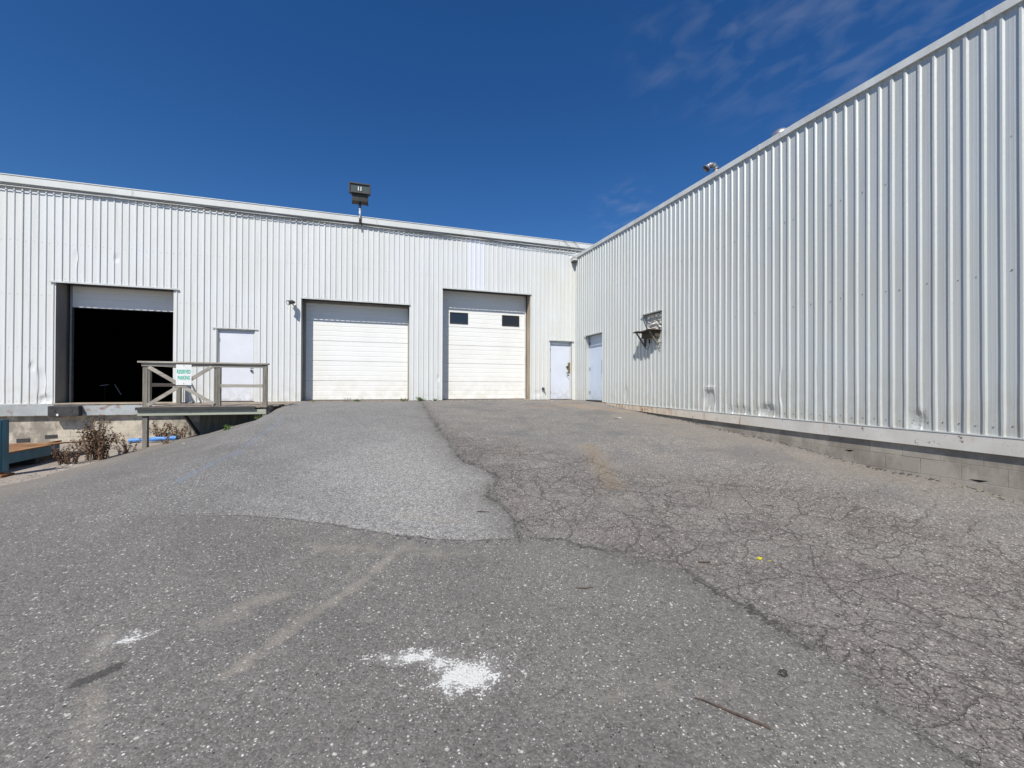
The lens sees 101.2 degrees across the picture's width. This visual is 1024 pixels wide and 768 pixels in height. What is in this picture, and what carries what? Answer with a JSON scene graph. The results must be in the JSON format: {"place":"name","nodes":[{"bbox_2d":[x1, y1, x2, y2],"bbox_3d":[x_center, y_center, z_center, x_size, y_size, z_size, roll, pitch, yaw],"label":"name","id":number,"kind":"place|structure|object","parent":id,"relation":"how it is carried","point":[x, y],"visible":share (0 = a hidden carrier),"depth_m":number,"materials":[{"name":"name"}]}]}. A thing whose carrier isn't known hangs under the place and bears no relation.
{"place":"outdoors","nodes":[
{"label":"outdoors","id":0,"kind":"place"},
{"bbox_2d":[9,435,85,464],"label":"steel yard ramp","id":1,"kind":"structure","parent":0,"point":[23,451],"depth_m":7.85,"materials":[{"name":"blue metal"}]},
{"bbox_2d":[0,440,171,485],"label":"concrete apron","id":2,"kind":"object","parent":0,"point":[44,463],"visible":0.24,"depth_m":7.70,"materials":[{"name":"grey concrete"}]},
{"bbox_2d":[0,419,14,477],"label":"steel post","id":3,"kind":"object","parent":2,"relation":"on","point":[4,444],"visible":1,"depth_m":6.78,"materials":[{"name":"blue metal"}]},
{"bbox_2d":[49,440,89,464],"bbox_3d":[-8.266,1.292,7.844,0.558,0.443,0.455,1,0,-42],"label":"dry weed","id":4,"kind":"object","parent":2,"relation":"on","point":[64,459],"visible":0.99,"depth_m":7.82,"materials":[{"name":"brown plant"}]},
{"bbox_2d":[76,418,117,460],"bbox_3d":[-8.204,1.083,8.302,0.608,0.842,0.640,0,0,-18],"label":"dry weed","id":5,"kind":"object","parent":2,"relation":"on","point":[98,439],"visible":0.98,"depth_m":8.24,"materials":[{"name":"brown plant"}]},
{"bbox_2d":[108,432,122,442],"bbox_3d":[-10.213,1.367,10.823,0.266,0.275,0.346,0,0,-38],"label":"dry weed","id":6,"kind":"object","parent":2,"relation":"on","point":[117,439],"visible":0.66,"depth_m":10.80,"materials":[{"name":"brown plant"}]},
{"bbox_2d":[111,437,141,454],"bbox_3d":[-8.021,1.320,8.819,0.405,0.360,0.522,0,0,36],"label":"dry weed","id":7,"kind":"object","parent":2,"relation":"on","point":[125,447],"visible":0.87,"depth_m":8.78,"materials":[{"name":"brown plant"}]},
{"bbox_2d":[128,436,177,442],"bbox_3d":[-9.240,1.423,10.835,1.062,0.154,0.123,0,0,-12],"label":"blue tarp roll","id":8,"kind":"object","parent":2,"relation":"on","point":[151,439],"visible":0.71,"depth_m":10.81,"materials":[{"name":"plastic"}]},
{"bbox_2d":[149,420,170,441],"bbox_3d":[-9.323,1.230,11.138,0.441,0.557,0.559,0,0,-30],"label":"dry weed","id":9,"kind":"object","parent":2,"relation":"on","point":[157,434],"visible":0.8,"depth_m":11.12,"materials":[{"name":"brown plant"}]},
{"bbox_2d":[99,384,108,401],"bbox_3d":[-12.409,0.336,12.807,0.223,0.650,0.055,0,0,-18],"label":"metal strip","id":10,"kind":"object","parent":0,"point":[104,391],"visible":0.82,"depth_m":12.82,"materials":[{"name":"black metal"}]},
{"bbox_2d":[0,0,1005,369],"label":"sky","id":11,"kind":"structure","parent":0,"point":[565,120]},
{"bbox_2d":[0,400,1023,767],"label":"asphalt yard","id":12,"kind":"structure","parent":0,"point":[268,590],"depth_m":2.86,"materials":[{"name":"grey asphalt"}]},
{"bbox_2d":[160,435,169,443],"bbox_3d":[-7.673,1.253,9.388,0.180,0.219,0.364,0,0,-18],"label":"dry weed","id":13,"kind":"object","parent":12,"relation":"on","point":[167,437],"visible":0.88,"depth_m":9.31,"materials":[{"name":"brown plant"}]},
{"bbox_2d":[165,422,189,440],"bbox_3d":[-8.924,1.256,11.227,0.571,0.509,0.369,0,0,-38],"label":"dry weed","id":14,"kind":"object","parent":12,"relation":"on","point":[177,432],"visible":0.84,"depth_m":11.24,"materials":[{"name":"brown plant"}]},
{"bbox_2d":[135,361,293,448],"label":"wooden platform","id":15,"kind":"structure","parent":12,"relation":"on","point":[216,414],"depth_m":9.86,"materials":[{"name":"grey wood"}]},
{"bbox_2d":[176,364,191,384],"bbox_3d":[-7.506,-0.211,9.626,0.300,0.470,0.007,0,0,-18],"label":"parking sign","id":16,"kind":"object","parent":15,"relation":"attached to","point":[183,374],"visible":1,"depth_m":9.63,"materials":[{"name":"white metal"}]},
{"bbox_2d":[223,424,232,430],"bbox_3d":[-6.493,1.015,9.610,0.301,0.192,0.165,0,0,42],"label":"green weed","id":17,"kind":"object","parent":12,"relation":"on","point":[227,427],"visible":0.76,"depth_m":9.59,"materials":[{"name":"green plant"}]},
{"bbox_2d":[393,426,532,544],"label":"asphalt crumbs","id":18,"kind":"object","parent":12,"relation":"on","point":[531,537],"visible":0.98,"depth_m":4.49,"materials":[{"name":"grey asphalt"}]},
{"bbox_2d":[8,407,1023,513],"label":"gravel","id":19,"kind":"structure","parent":12,"relation":"on","point":[618,407],"depth_m":7.08,"materials":[{"name":"grey gravel"}]},
{"bbox_2d":[305,399,1013,502],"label":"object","id":20,"kind":"object","parent":12,"relation":"on","point":[783,444],"visible":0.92,"depth_m":6.83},
{"bbox_2d":[694,697,770,729],"bbox_3d":[1.008,1.512,1.942,0.316,0.019,0.018,0,0,36],"label":"stick","id":21,"kind":"object","parent":12,"relation":"on","point":[750,719],"visible":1,"depth_m":1.92,"materials":[{"name":"brown wood"}]},
{"bbox_2d":[777,669,787,677],"bbox_3d":[1.422,1.517,2.209,0.059,0.031,0.040,0,0,-27],"label":"stone","id":22,"kind":"object","parent":12,"relation":"on","point":[782,673],"visible":1,"depth_m":2.20,"materials":[{"name":"grey stone"}]},
{"label":"ground","id":23,"kind":"structure","parent":0,"visible":0},
{"bbox_2d":[0,173,592,443],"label":"warehouse","id":24,"kind":"structure","parent":23,"relation":"on","point":[96,290],"depth_m":12.27,"materials":[{"name":"paint"}]},
{"bbox_2d":[48,406,81,416],"bbox_3d":[-11.188,0.677,10.534,0.610,0.260,0.162,0,0,-18],"label":"dock bumper","id":25,"kind":"object","parent":24,"relation":"attached to","point":[53,411],"visible":1,"depth_m":10.48,"materials":[{"name":"rubber"}]},
{"bbox_2d":[73,286,173,312],"bbox_3d":[-10.380,-2.287,11.393,2.345,0.607,0.056,0,0,-18],"label":"roller door","id":26,"kind":"structure","parent":24,"relation":"in","point":[84,297],"depth_m":11.34,"materials":[{"name":"white metal"}]},
{"bbox_2d":[219,331,253,400],"bbox_3d":[-7.746,-0.505,11.823,0.836,1.963,0.131,0,0,-18],"label":"door","id":27,"kind":"structure","parent":24,"relation":"in","point":[235,346],"depth_m":11.85,"materials":[{"name":"white metal"}]},
{"bbox_2d":[0,183,571,248],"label":"eave cable","id":28,"kind":"object","parent":24,"relation":"attached to","point":[268,212],"visible":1,"depth_m":11.88,"materials":[{"name":"white metal"}]},
{"bbox_2d":[286,300,296,308],"bbox_3d":[-6.322,-2.299,12.082,0.163,0.210,0.365,0,0,10],"label":"security light","id":29,"kind":"object","parent":24,"relation":"attached to","point":[290,302],"visible":1,"depth_m":12.01,"materials":[{"name":"white"}]},
{"bbox_2d":[306,303,407,400],"bbox_3d":[-4.806,-1.017,13.188,2.990,3.047,0.056,0,0,-18],"label":"roller door","id":30,"kind":"structure","parent":24,"relation":"in","point":[353,352],"depth_m":13.14,"materials":[{"name":"white metal"}]},
{"bbox_2d":[349,181,370,225],"bbox_3d":[-4.590,-5.383,12.697,0.615,1.200,0.378,0,0,-18],"label":"floodlight","id":31,"kind":"object","parent":24,"relation":"attached to","point":[360,193],"visible":1,"depth_m":12.58,"materials":[{"name":"grey metal"}]},
{"bbox_2d":[156,200,579,252],"bbox_3d":[-3.492,-4.779,13.086,12.551,0.142,0.027,0,0,-18],"label":"eave cable","id":32,"kind":"object","parent":24,"relation":"attached to","point":[372,225],"visible":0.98,"depth_m":12.78,"materials":[{"name":"grey metal"}]},
{"bbox_2d":[442,291,524,399],"bbox_3d":[-0.958,-1.297,14.424,2.930,3.647,0.072,0,0,-18],"label":"roller door","id":33,"kind":"structure","parent":24,"relation":"in","point":[484,337],"depth_m":14.40,"materials":[{"name":"white metal"}]},
{"bbox_2d":[550,342,569,398],"bbox_3d":[1.711,-0.475,14.894,0.763,2.003,0.140,0,0,-18],"label":"door","id":34,"kind":"structure","parent":24,"relation":"in","point":[559,351],"depth_m":14.92,"materials":[{"name":"white metal"}]},
{"bbox_2d":[571,257,577,262],"bbox_3d":[2.196,-4.379,14.877,0.190,0.145,0.235,0,0,-18],"label":"security light","id":35,"kind":"object","parent":24,"relation":"attached to","point":[573,259],"visible":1,"depth_m":14.80,"materials":[{"name":"grey"}]},
{"bbox_2d":[575,0,1023,501],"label":"warehouse","id":36,"kind":"structure","parent":23,"relation":"on","point":[842,277],"depth_m":6.18,"materials":[{"name":"white metal"}]},
{"bbox_2d":[590,334,601,399],"bbox_3d":[2.826,-0.541,13.765,0.045,2.140,1.095,0,0,-18],"label":"door","id":37,"kind":"structure","parent":36,"relation":"in","point":[595,341],"depth_m":13.85,"materials":[{"name":"white metal"}]},
{"bbox_2d":[633,329,661,346],"bbox_3d":[3.494,-1.173,10.791,0.450,0.395,0.780,0,0,-18],"label":"wall shelf","id":38,"kind":"object","parent":36,"relation":"attached to","point":[649,333],"depth_m":10.65,"materials":[{"name":"brown wood"}]},
{"bbox_2d":[647,312,661,328],"bbox_3d":[3.678,-1.579,10.801,0.102,0.435,0.620,0,0,-18],"label":"air conditioner","id":39,"kind":"object","parent":36,"relation":"attached to","point":[654,321],"visible":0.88,"depth_m":10.77,"materials":[{"name":"metal"}]},
{"bbox_2d":[703,162,718,171],"bbox_3d":[4.503,-4.674,9.533,0.361,0.689,0.172,0,0,-5],"label":"vent pipe","id":40,"kind":"object","parent":36,"relation":"on","point":[713,165],"visible":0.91,"depth_m":9.48,"materials":[{"name":"metal"}]},
{"bbox_2d":[770,128,785,137],"bbox_3d":[5.196,-4.578,8.131,0.360,0.685,0.360,0,0,-18],"label":"roof vent","id":41,"kind":"object","parent":36,"relation":"on","point":[777,131],"visible":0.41,"depth_m":8.03,"materials":[{"name":"metal"}]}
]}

